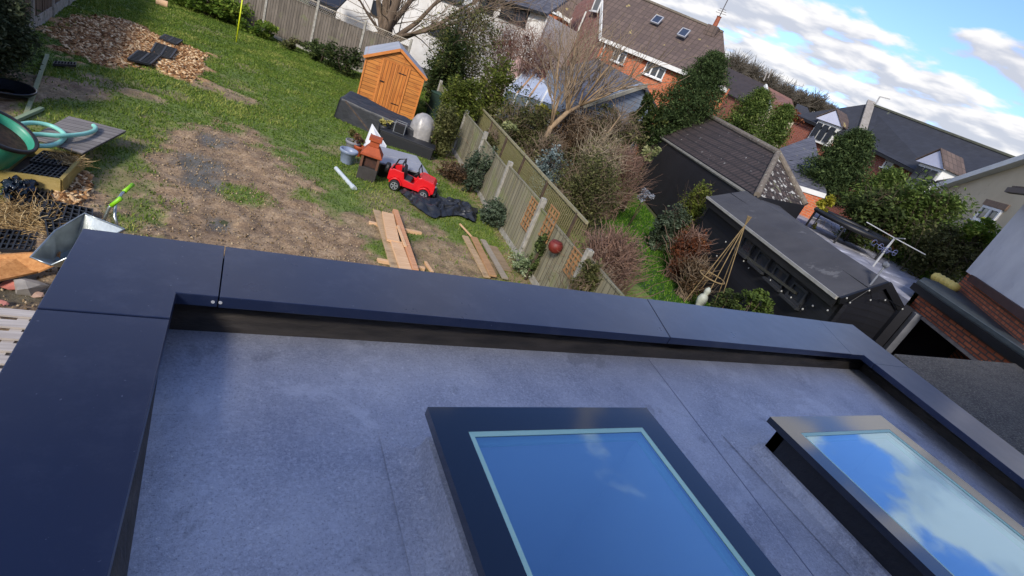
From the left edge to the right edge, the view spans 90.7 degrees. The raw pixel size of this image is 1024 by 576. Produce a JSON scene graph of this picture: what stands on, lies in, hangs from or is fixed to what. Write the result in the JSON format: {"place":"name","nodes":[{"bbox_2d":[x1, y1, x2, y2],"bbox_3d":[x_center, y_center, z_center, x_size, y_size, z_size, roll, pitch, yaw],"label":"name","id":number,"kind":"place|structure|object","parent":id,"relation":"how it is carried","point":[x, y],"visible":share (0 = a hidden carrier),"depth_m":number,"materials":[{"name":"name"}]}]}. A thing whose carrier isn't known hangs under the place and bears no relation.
{"place":"outdoors","nodes":[
{"label":"outdoors","id":0,"kind":"place"},
{"bbox_2d":[0,0,652,367],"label":"ground","id":1,"kind":"structure","parent":0,"point":[352,219],"depth_m":9.11,"materials":[{"name":"soil"}]},
{"bbox_2d":[0,308,34,370],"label":"pallet","id":2,"kind":"object","parent":1,"relation":"on","point":[10,338],"visible":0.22,"depth_m":4.37,"materials":[{"name":"white wood"}]},
{"bbox_2d":[0,78,36,99],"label":"round tray","id":3,"kind":"object","parent":1,"relation":"on","point":[20,90],"visible":1,"depth_m":8.36,"materials":[{"name":"black plastic"}]},
{"bbox_2d":[0,229,37,252],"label":"ground grid","id":4,"kind":"object","parent":1,"relation":"on","point":[11,234],"visible":0.89,"depth_m":5.42,"materials":[{"name":"plastic"}]},
{"bbox_2d":[0,0,49,81],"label":"hedge","id":5,"kind":"object","parent":1,"relation":"on","point":[15,44],"visible":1,"depth_m":8.47,"materials":[{"name":"green plant"}]},
{"bbox_2d":[5,188,52,208],"bbox_3d":[-5.896,-1.119,6.192,0.324,0.052,0.657,6,30,-33],"label":"ground grid","id":6,"kind":"object","parent":1,"relation":"on","point":[42,193],"visible":0.48,"depth_m":6.15,"materials":[{"name":"plastic"}]},
{"bbox_2d":[0,175,38,198],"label":"plastic bag","id":7,"kind":"object","parent":6,"relation":"on","point":[14,183],"visible":0.96,"depth_m":6.09,"materials":[{"name":"black plastic"}]},
{"bbox_2d":[0,252,60,280],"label":"chipboard","id":8,"kind":"object","parent":1,"relation":"on","point":[15,265],"visible":0.81,"depth_m":5.01,"materials":[{"name":"orange wood"}]},
{"bbox_2d":[14,278,49,295],"bbox_3d":[-4.745,-0.023,4.953,0.224,0.138,0.244,28,25,9],"label":"rubble","id":9,"kind":"object","parent":1,"relation":"on","point":[27,287],"visible":0.98,"depth_m":4.90,"materials":[{"name":"grey stone"}]},
{"bbox_2d":[0,0,74,45],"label":"fence","id":10,"kind":"object","parent":1,"relation":"on","point":[49,9],"visible":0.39,"depth_m":12.12,"materials":[{"name":"wood"}]},
{"bbox_2d":[0,148,84,191],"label":"raised bed","id":11,"kind":"object","parent":1,"relation":"on","point":[65,180],"visible":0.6,"depth_m":6.51,"materials":[{"name":"wood"}]},
{"bbox_2d":[0,110,39,169],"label":"tub","id":12,"kind":"object","parent":11,"relation":"on","point":[19,140],"visible":1,"depth_m":6.19,"materials":[{"name":"green plastic"}]},
{"bbox_2d":[19,163,68,177],"bbox_3d":[-6.041,-1.500,6.546,0.424,0.052,0.485,8,29,-30],"label":"ground grid","id":13,"kind":"object","parent":11,"relation":"on","point":[46,170],"visible":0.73,"depth_m":6.54,"materials":[{"name":"plastic"}]},
{"bbox_2d":[37,116,125,154],"bbox_3d":[-6.446,-2.283,7.484,0.731,0.030,1.324,14,26,-20],"label":"timber board","id":14,"kind":"object","parent":11,"relation":"on","point":[82,145],"visible":0.72,"depth_m":7.51,"materials":[{"name":"grey wood"}]},
{"bbox_2d":[0,187,111,243],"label":"straw","id":15,"kind":"object","parent":1,"relation":"on","point":[11,214],"visible":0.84,"depth_m":5.78,"materials":[{"name":"beige plant"}]},
{"bbox_2d":[44,218,73,236],"bbox_3d":[-5.130,-0.677,5.899,0.459,0.052,0.514,-4,36,-45],"label":"ground grid","id":16,"kind":"object","parent":1,"relation":"on","point":[52,227],"visible":0.24,"depth_m":5.82,"materials":[{"name":"plastic"}]},
{"bbox_2d":[38,200,93,222],"bbox_3d":[-5.361,-0.901,6.124,0.523,0.052,0.474,8,29,-30],"label":"ground grid","id":17,"kind":"object","parent":16,"relation":"on","point":[72,211],"visible":0.67,"depth_m":6.11,"materials":[{"name":"plastic"}]},
{"bbox_2d":[47,170,93,205],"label":"wood shavings","id":18,"kind":"object","parent":1,"relation":"on","point":[79,190],"visible":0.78,"depth_m":6.69},
{"bbox_2d":[29,183,134,270],"bbox_3d":[-4.387,-0.521,5.344,0.507,0.883,1.261,22,24,-3],"label":"wheelbarrow","id":19,"kind":"object","parent":1,"relation":"on","point":[62,239],"visible":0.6,"depth_m":5.25,"materials":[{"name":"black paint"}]},
{"bbox_2d":[42,14,209,81],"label":"wood chips","id":20,"kind":"object","parent":1,"relation":"on","point":[109,29],"visible":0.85,"depth_m":12.88,"materials":[{"name":"beige wood"}]},
{"bbox_2d":[0,119,378,330],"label":"mud crumbs","id":21,"kind":"object","parent":1,"relation":"on","point":[50,270],"visible":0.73,"depth_m":8.16,"materials":[{"name":"brown soil"}]},
{"bbox_2d":[166,0,256,25],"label":"laurel bush","id":22,"kind":"object","parent":1,"relation":"on","point":[226,10],"visible":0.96,"depth_m":20.58,"materials":[{"name":"green plant"}]},
{"bbox_2d":[236,17,279,39],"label":"laurel bush","id":23,"kind":"object","parent":1,"relation":"on","point":[271,28],"visible":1,"depth_m":20.96,"materials":[{"name":"green plant"}]},
{"bbox_2d":[196,0,412,72],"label":"fence","id":24,"kind":"object","parent":1,"relation":"on","point":[300,21],"visible":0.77,"depth_m":22.09,"materials":[{"name":"wood"}]},
{"bbox_2d":[299,38,334,66],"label":"laurel bush","id":25,"kind":"object","parent":1,"relation":"on","point":[314,51],"visible":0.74,"depth_m":21.14,"materials":[{"name":"green plant"}]},
{"bbox_2d":[0,0,634,296],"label":"grass","id":26,"kind":"structure","parent":1,"relation":"on","point":[274,53],"depth_m":12.49,"materials":[{"name":"green plant"}]},
{"bbox_2d":[399,188,478,221],"bbox_3d":[-1.482,-1.884,11.420,2.026,0.166,1.557,8,29,-30],"label":"plastic sheet","id":27,"kind":"object","parent":26,"relation":"on","point":[437,205],"visible":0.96,"depth_m":11.21,"materials":[{"name":"black plastic"}]},
{"bbox_2d":[316,40,363,78],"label":"laurel bush","id":28,"kind":"object","parent":1,"relation":"on","point":[352,59],"visible":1,"depth_m":20.71,"materials":[{"name":"green plant"}]},
{"bbox_2d":[356,134,383,182],"bbox_3d":[-3.096,-2.853,11.109,0.460,0.960,0.460,16,26,-17],"label":"chiminea","id":29,"kind":"object","parent":1,"relation":"on","point":[371,156],"visible":1,"depth_m":10.99,"materials":[{"name":"ceramic"}]},
{"bbox_2d":[334,91,413,135],"bbox_3d":[-3.835,-4.971,14.967,2.584,0.753,0.945,21,24,-5],"label":"garden cover","id":30,"kind":"object","parent":1,"relation":"on","point":[369,112],"visible":0.69,"depth_m":14.62,"materials":[{"name":"grey fabric"}]},
{"bbox_2d":[357,41,427,118],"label":"shed","id":31,"kind":"structure","parent":1,"relation":"on","point":[392,73],"depth_m":17.52,"materials":[{"name":"wood"}]},
{"bbox_2d":[372,58,410,113],"bbox_3d":[-4.210,-6.982,17.575,0.966,1.620,0.052,13,26,-21],"label":"door","id":32,"kind":"structure","parent":31,"relation":"in","point":[392,77],"depth_m":17.55,"materials":[{"name":"orange wood"}]},
{"bbox_2d":[369,221,421,234],"bbox_3d":[-2.177,-1.115,9.463,1.002,0.060,0.070,10,28,-28],"label":"plank","id":33,"kind":"object","parent":1,"relation":"on","point":[415,232],"visible":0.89,"depth_m":9.57,"materials":[{"name":"beige wood"}]},
{"bbox_2d":[373,209,397,267],"bbox_3d":[-2.190,-0.844,8.774,0.140,0.035,2.416,9,28,-28],"label":"plank","id":34,"kind":"object","parent":33,"relation":"on","point":[386,243],"visible":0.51,"depth_m":8.66,"materials":[{"name":"beige wood"}]},
{"bbox_2d":[382,211,399,241],"bbox_3d":[-2.206,-1.109,9.158,0.220,0.040,1.209,11,27,-25],"label":"plank","id":35,"kind":"object","parent":34,"relation":"on","point":[390,228],"visible":1,"depth_m":9.09,"materials":[{"name":"beige wood"}]},
{"bbox_2d":[392,209,418,270],"bbox_3d":[-1.916,-0.889,8.979,0.100,0.070,2.364,10,28,-27],"label":"plank","id":36,"kind":"object","parent":33,"relation":"on","point":[408,251],"visible":0.74,"depth_m":8.74,"materials":[{"name":"brown wood"}]},
{"bbox_2d":[377,146,427,177],"bbox_3d":[-2.812,-3.017,12.433,1.199,0.348,1.347,8,29,-30],"label":"storage box","id":37,"kind":"object","parent":1,"relation":"on","point":[392,157],"visible":0.45,"depth_m":12.26,"materials":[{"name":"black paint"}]},
{"bbox_2d":[380,127,435,159],"bbox_3d":[-3.010,-4.141,14.507,1.569,0.372,0.580,18,25,-12],"label":"rattan bench","id":38,"kind":"object","parent":1,"relation":"on","point":[413,145],"visible":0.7,"depth_m":14.28,"materials":[{"name":"grey wicker"}]},
{"bbox_2d":[384,158,437,197],"bbox_3d":[-2.280,-2.511,11.522,1.240,0.640,0.786,18,25,-11],"label":"toy car","id":39,"kind":"object","parent":1,"relation":"on","point":[422,183],"visible":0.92,"depth_m":11.32,"materials":[{"name":"red plastic"}]},
{"bbox_2d":[410,113,434,142],"bbox_3d":[-2.678,-4.642,14.951,0.748,1.044,0.753,8,29,-30],"label":"covered barbecue","id":40,"kind":"object","parent":1,"relation":"on","point":[422,126],"visible":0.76,"depth_m":14.64,"materials":[{"name":"silver metal"}]},
{"bbox_2d":[431,101,460,158],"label":"ivy","id":41,"kind":"object","parent":1,"relation":"on","point":[449,122],"visible":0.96,"depth_m":14.96,"materials":[{"name":"green plant"}]},
{"bbox_2d":[434,160,468,184],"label":"shrub","id":42,"kind":"object","parent":1,"relation":"on","point":[454,171],"visible":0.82,"depth_m":13.43,"materials":[{"name":"brown plant"}]},
{"bbox_2d":[408,70,507,147],"bbox_3d":[-1.779,-5.695,16.344,3.542,2.504,1.779,25,24,4],"label":"ivy","id":43,"kind":"object","parent":1,"relation":"on","point":[462,95],"visible":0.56,"depth_m":15.95,"materials":[{"name":"green plant"}]},
{"bbox_2d":[461,146,497,191],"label":"shrub","id":44,"kind":"object","parent":1,"relation":"on","point":[473,180],"visible":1,"depth_m":12.95,"materials":[{"name":"green plant"}]},
{"bbox_2d":[478,197,506,227],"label":"shrub","id":45,"kind":"object","parent":1,"relation":"on","point":[493,215],"visible":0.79,"depth_m":11.42,"materials":[{"name":"green plant"}]},
{"bbox_2d":[0,229,1023,575],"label":"house extension","id":46,"kind":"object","parent":1,"relation":"on","point":[168,407],"visible":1,"depth_m":1.87,"materials":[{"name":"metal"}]},
{"bbox_2d":[437,80,624,295],"bbox_3d":[-0.478,-2.763,12.670,0.201,1.420,18.647,11,27,-25],"label":"fence","id":47,"kind":"object","parent":1,"relation":"on","point":[511,188],"visible":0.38,"depth_m":10.76,"materials":[{"name":"wood"}]},
{"bbox_2d":[475,108,588,246],"bbox_3d":[-0.102,-2.992,13.337,0.060,1.525,9.503,12,27,-23],"label":"lattice fence","id":48,"kind":"object","parent":1,"relation":"on","point":[524,157],"visible":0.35,"depth_m":11.60,"materials":[{"name":"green wood"}]},
{"bbox_2d":[524,232,549,279],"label":"shrub","id":49,"kind":"object","parent":1,"relation":"on","point":[539,246],"visible":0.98,"depth_m":9.50,"materials":[{"name":"green plant"}]},
{"bbox_2d":[551,256,628,294],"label":"shrub","id":50,"kind":"object","parent":1,"relation":"on","point":[587,277],"visible":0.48,"depth_m":7.85,"materials":[{"name":"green plant"}]},
{"bbox_2d":[521,0,693,177],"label":"bare tree","id":51,"kind":"object","parent":1,"relation":"on","point":[569,83],"visible":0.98,"depth_m":16.15,"materials":[{"name":"brown plant"}]},
{"bbox_2d":[893,354,1023,454],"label":"outbuilding","id":52,"kind":"structure","parent":1,"relation":"on","point":[989,395],"depth_m":5.44,"materials":[{"name":"grey"}]},
{"bbox_2d":[208,0,674,256],"bbox_3d":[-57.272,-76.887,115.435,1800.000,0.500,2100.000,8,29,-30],"label":"terrain","id":53,"kind":"structure","parent":0,"point":[654,214],"depth_m":18.61,"materials":[{"name":"brown soil"}]},
{"bbox_2d":[336,0,469,69],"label":"house","id":54,"kind":"structure","parent":53,"relation":"on","point":[417,51],"depth_m":33.12,"materials":[{"name":"white paint"}]},
{"bbox_2d":[300,0,587,56],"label":"tree","id":55,"kind":"object","parent":53,"relation":"on","point":[388,17],"visible":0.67,"depth_m":24.97,"materials":[{"name":"brown plant"}]},
{"bbox_2d":[395,0,527,97],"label":"shrub","id":56,"kind":"object","parent":53,"relation":"on","point":[473,28],"visible":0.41,"depth_m":21.99,"materials":[{"name":"green plant"}]},
{"bbox_2d":[470,49,517,130],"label":"shrub","id":57,"kind":"object","parent":53,"relation":"on","point":[500,78],"visible":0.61,"depth_m":18.48,"materials":[{"name":"green plant"}]},
{"bbox_2d":[473,8,538,117],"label":"shrub","id":58,"kind":"object","parent":53,"relation":"on","point":[508,34],"visible":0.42,"depth_m":24.64,"materials":[{"name":"pink plant"}]},
{"bbox_2d":[459,0,576,99],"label":"house","id":59,"kind":"structure","parent":53,"relation":"on","point":[546,8],"depth_m":27.68,"materials":[{"name":"white"}]},
{"bbox_2d":[481,80,560,159],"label":"shrub","id":60,"kind":"object","parent":53,"relation":"on","point":[526,115],"visible":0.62,"depth_m":17.84,"materials":[{"name":"green plant"}]},
{"bbox_2d":[473,15,570,116],"bbox_3d":[0.682,-9.411,22.436,4.915,5.532,5.793,36,27,26],"label":"shrub","id":61,"kind":"object","parent":53,"relation":"on","point":[528,67],"visible":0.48,"depth_m":21.99,"materials":[{"name":"grey plant"}]},
{"bbox_2d":[499,69,555,157],"bbox_3d":[0.821,-7.742,21.883,1.989,3.082,4.675,0,33,-42],"label":"conservatory","id":62,"kind":"object","parent":53,"relation":"on","point":[538,87],"visible":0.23,"depth_m":21.24,"materials":[{"name":"white glass"}]},
{"bbox_2d":[518,128,576,190],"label":"shrub","id":63,"kind":"object","parent":53,"relation":"on","point":[550,139],"visible":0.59,"depth_m":15.41,"materials":[{"name":"green plant"}]},
{"bbox_2d":[529,144,571,195],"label":"shrub","id":64,"kind":"object","parent":53,"relation":"on","point":[545,165],"visible":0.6,"depth_m":14.44,"materials":[{"name":"blue plant"}]},
{"bbox_2d":[521,96,612,188],"bbox_3d":[2.166,-4.993,17.515,4.018,3.286,3.939,35,27,24],"label":"shrub","id":65,"kind":"object","parent":53,"relation":"on","point":[577,123],"visible":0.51,"depth_m":16.89,"materials":[{"name":"brown plant"}]},
{"bbox_2d":[536,136,630,235],"bbox_3d":[1.913,-2.662,13.401,2.599,2.566,2.887,22,24,-4],"label":"shrub","id":66,"kind":"object","parent":53,"relation":"on","point":[582,201],"visible":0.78,"depth_m":13.15,"materials":[{"name":"green plant"}]},
{"bbox_2d":[555,119,645,210],"bbox_3d":[2.425,-3.597,15.048,3.444,3.134,3.280,35,27,24],"label":"shrub","id":67,"kind":"object","parent":53,"relation":"on","point":[589,148],"visible":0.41,"depth_m":15.03,"materials":[{"name":"brown plant"}]},
{"bbox_2d":[546,216,668,297],"bbox_3d":[1.680,-0.312,9.127,2.244,1.959,2.367,27,25,8],"label":"shrub","id":68,"kind":"object","parent":53,"relation":"on","point":[615,251],"visible":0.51,"depth_m":8.75,"materials":[{"name":"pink plant"}]},
{"bbox_2d":[568,94,665,188],"bbox_3d":[3.117,-4.665,17.079,3.693,3.691,3.743,23,24,-1],"label":"shrub","id":69,"kind":"object","parent":53,"relation":"on","point":[624,127],"visible":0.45,"depth_m":16.68,"materials":[{"name":"brown plant"}]},
{"bbox_2d":[567,0,729,173],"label":"house","id":70,"kind":"structure","parent":53,"relation":"on","point":[683,37],"depth_m":27.25,"materials":[{"name":"tile"}]},
{"bbox_2d":[630,83,695,182],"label":"shrub","id":71,"kind":"object","parent":53,"relation":"on","point":[666,129],"visible":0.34,"depth_m":22.47,"materials":[{"name":"green plant"}]},
{"bbox_2d":[653,48,735,127],"bbox_3d":[8.002,-7.644,23.536,3.847,6.760,3.910,8,29,-30],"label":"conifer","id":72,"kind":"object","parent":53,"relation":"on","point":[703,82],"visible":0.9,"depth_m":22.28,"materials":[{"name":"green plant"}]},
{"bbox_2d":[634,112,808,234],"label":"outbuilding","id":73,"kind":"structure","parent":53,"relation":"on","point":[725,157],"depth_m":18.10,"materials":[{"name":"tile"}]},
{"bbox_2d":[725,49,754,76],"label":"bare tree","id":74,"kind":"object","parent":53,"relation":"on","point":[738,63],"visible":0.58,"depth_m":79.86,"materials":[{"name":"brown plant"}]},
{"bbox_2d":[716,68,764,119],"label":"house","id":75,"kind":"structure","parent":53,"relation":"on","point":[741,85],"depth_m":52.59,"materials":[{"name":"red brick"}]},
{"bbox_2d":[721,85,776,143],"bbox_3d":[11.243,-7.114,25.770,3.580,6.380,3.671,8,29,-30],"label":"conifer","id":76,"kind":"object","parent":53,"relation":"on","point":[755,107],"visible":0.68,"depth_m":24.60,"materials":[{"name":"green plant"}]},
{"bbox_2d":[733,288,774,314],"bbox_3d":[4.889,0.659,10.572,0.771,1.451,0.710,33,26,21],"label":"camellia","id":77,"kind":"object","parent":53,"relation":"on","point":[757,295],"visible":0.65,"depth_m":10.32,"materials":[{"name":"green plant"}]},
{"bbox_2d":[755,102,797,148],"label":"conifer","id":78,"kind":"object","parent":53,"relation":"on","point":[784,112],"visible":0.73,"depth_m":25.22,"materials":[{"name":"green plant"}]},
{"bbox_2d":[779,136,826,218],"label":"outbuilding","id":79,"kind":"structure","parent":53,"relation":"on","point":[795,153],"depth_m":18.81,"materials":[{"name":"grey tile"}]},
{"bbox_2d":[788,125,879,210],"bbox_3d":[11.301,-3.206,18.697,3.023,5.724,3.116,8,29,-30],"label":"conifer","id":80,"kind":"object","parent":53,"relation":"on","point":[841,162],"visible":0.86,"depth_m":17.60,"materials":[{"name":"green plant"}]},
{"bbox_2d":[805,207,890,259],"bbox_3d":[9.211,-0.634,15.049,2.140,2.921,2.140,8,29,-30],"label":"pergola","id":81,"kind":"object","parent":53,"relation":"on","point":[850,225],"visible":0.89,"depth_m":13.99,"materials":[{"name":"black paint"}]},
{"bbox_2d":[796,213,921,346],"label":"outbuilding","id":82,"kind":"structure","parent":53,"relation":"on","point":[902,281],"depth_m":13.22,"materials":[{"name":"grey metal"}]},
{"bbox_2d":[820,178,920,250],"bbox_3d":[11.342,-1.262,16.348,3.943,4.605,4.506,23,24,0],"label":"tree","id":83,"kind":"object","parent":53,"relation":"on","point":[872,208],"visible":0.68,"depth_m":15.36,"materials":[{"name":"green plant"}]},
{"bbox_2d":[837,164,911,208],"bbox_3d":[11.662,-1.909,17.391,2.210,4.895,2.236,8,29,-30],"label":"conifer","id":84,"kind":"object","parent":53,"relation":"on","point":[891,176],"visible":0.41,"depth_m":16.41,"materials":[{"name":"green plant"}]},
{"bbox_2d":[778,96,1015,249],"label":"terrace","id":85,"kind":"structure","parent":53,"relation":"on","point":[911,146],"depth_m":26.50,"materials":[{"name":"grey tile"}]},
{"bbox_2d":[830,169,981,279],"bbox_3d":[11.805,-1.221,16.062,4.344,5.135,4.776,8,29,-30],"label":"tree","id":86,"kind":"object","parent":53,"relation":"on","point":[934,203],"visible":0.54,"depth_m":15.05,"materials":[{"name":"green plant"}]},
{"bbox_2d":[877,212,987,304],"bbox_3d":[11.363,-0.270,14.591,3.385,4.426,4.548,23,24,0],"label":"tree","id":87,"kind":"object","parent":53,"relation":"on","point":[949,244],"visible":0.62,"depth_m":13.68,"materials":[{"name":"green plant"}]},
{"bbox_2d":[882,277,1023,368],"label":"garage","id":88,"kind":"structure","parent":53,"relation":"on","point":[941,321],"depth_m":9.79,"materials":[{"name":"brick"}]},
{"bbox_2d":[907,217,1001,305],"bbox_3d":[11.879,0.111,14.139,1.427,4.485,1.280,26,24,5],"label":"laurel bush","id":89,"kind":"object","parent":53,"relation":"on","point":[987,225],"visible":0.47,"depth_m":13.36,"materials":[{"name":"green plant"}]},
{"bbox_2d":[905,154,1023,282],"bbox_3d":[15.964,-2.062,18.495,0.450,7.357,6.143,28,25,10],"label":"house","id":90,"kind":"structure","parent":53,"relation":"on","point":[986,186],"depth_m":17.16,"materials":[{"name":"beige concrete"}]},
{"bbox_2d":[970,199,1009,222],"bbox_3d":[15.836,-2.508,16.806,0.160,0.798,1.390,28,25,10],"label":"window","id":91,"kind":"structure","parent":90,"relation":"in","point":[993,211],"depth_m":16.74,"materials":[{"name":"white plastic"}]},
{"bbox_2d":[949,186,1023,359],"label":"house","id":92,"kind":"structure","parent":53,"relation":"on","point":[991,283],"depth_m":10.84,"materials":[{"name":"paint"}]},
{"bbox_2d":[599,186,710,306],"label":"lawn","id":93,"kind":"structure","parent":0,"point":[650,290],"depth_m":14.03,"materials":[{"name":"plant"}]},
{"bbox_2d":[421,18,483,107],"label":"shrub","id":94,"kind":"object","parent":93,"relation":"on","point":[454,61],"visible":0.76,"depth_m":20.27,"materials":[{"name":"green plant"}]},
{"bbox_2d":[535,60,656,158],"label":"outbuilding","id":95,"kind":"structure","parent":93,"relation":"on","point":[631,95],"depth_m":19.42,"materials":[{"name":"grey stone"}]},
{"bbox_2d":[577,140,662,221],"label":"shrub","id":96,"kind":"object","parent":93,"relation":"on","point":[637,160],"visible":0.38,"depth_m":15.76,"materials":[{"name":"brown plant"}]},
{"bbox_2d":[618,90,668,191],"bbox_3d":[4.390,-5.031,18.250,1.379,4.239,1.454,22,24,-4],"label":"round conifer","id":97,"kind":"object","parent":93,"relation":"on","point":[649,117],"visible":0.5,"depth_m":17.43,"materials":[{"name":"green plant"}]},
{"bbox_2d":[646,202,691,252],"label":"shrub","id":98,"kind":"object","parent":93,"relation":"on","point":[663,222],"visible":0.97,"depth_m":14.93,"materials":[{"name":"green plant"}]},
{"bbox_2d":[654,220,719,283],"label":"shrub","id":99,"kind":"object","parent":93,"relation":"on","point":[687,245],"visible":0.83,"depth_m":12.98,"materials":[{"name":"orange plant"}]},
{"bbox_2d":[663,179,714,252],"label":"shrub","id":100,"kind":"object","parent":93,"relation":"on","point":[695,202],"visible":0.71,"depth_m":15.05,"materials":[{"name":"green plant"}]},
{"bbox_2d":[670,253,719,303],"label":"shrub","id":101,"kind":"object","parent":93,"relation":"on","point":[693,275],"visible":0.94,"depth_m":12.14,"materials":[{"name":"brown plant"}]},
{"bbox_2d":[684,216,751,305],"bbox_3d":[4.922,-0.507,11.617,0.874,2.436,0.778,32,26,18],"label":"plant support","id":102,"kind":"object","parent":93,"relation":"on","point":[740,233],"visible":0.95,"depth_m":11.53,"materials":[{"name":"wood"}]},
{"bbox_2d":[709,287,743,309],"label":"shrub","id":103,"kind":"object","parent":93,"relation":"on","point":[728,302],"visible":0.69,"depth_m":10.75,"materials":[{"name":"green plant"}]},
{"bbox_2d":[695,191,904,338],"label":"summerhouse","id":104,"kind":"structure","parent":93,"relation":"on","point":[803,265],"depth_m":10.62,"materials":[{"name":"black wood"}]},
{"bbox_2d":[762,264,791,292],"bbox_3d":[5.576,-0.222,10.612,0.145,0.399,0.641,18,25,-11],"label":"window","id":105,"kind":"structure","parent":104,"relation":"in","point":[778,271],"depth_m":10.59,"materials":[{"name":"glass"}]},
{"bbox_2d":[779,281,810,311],"bbox_3d":[5.591,0.133,9.976,0.145,0.395,0.620,18,25,-11],"label":"window","id":106,"kind":"structure","parent":104,"relation":"in","point":[802,295],"depth_m":9.94,"materials":[{"name":"glass"}]},
{"bbox_2d":[464,0,1023,155],"label":"sky","id":107,"kind":"structure","parent":0,"point":[954,66],"materials":[{"name":"blue"}]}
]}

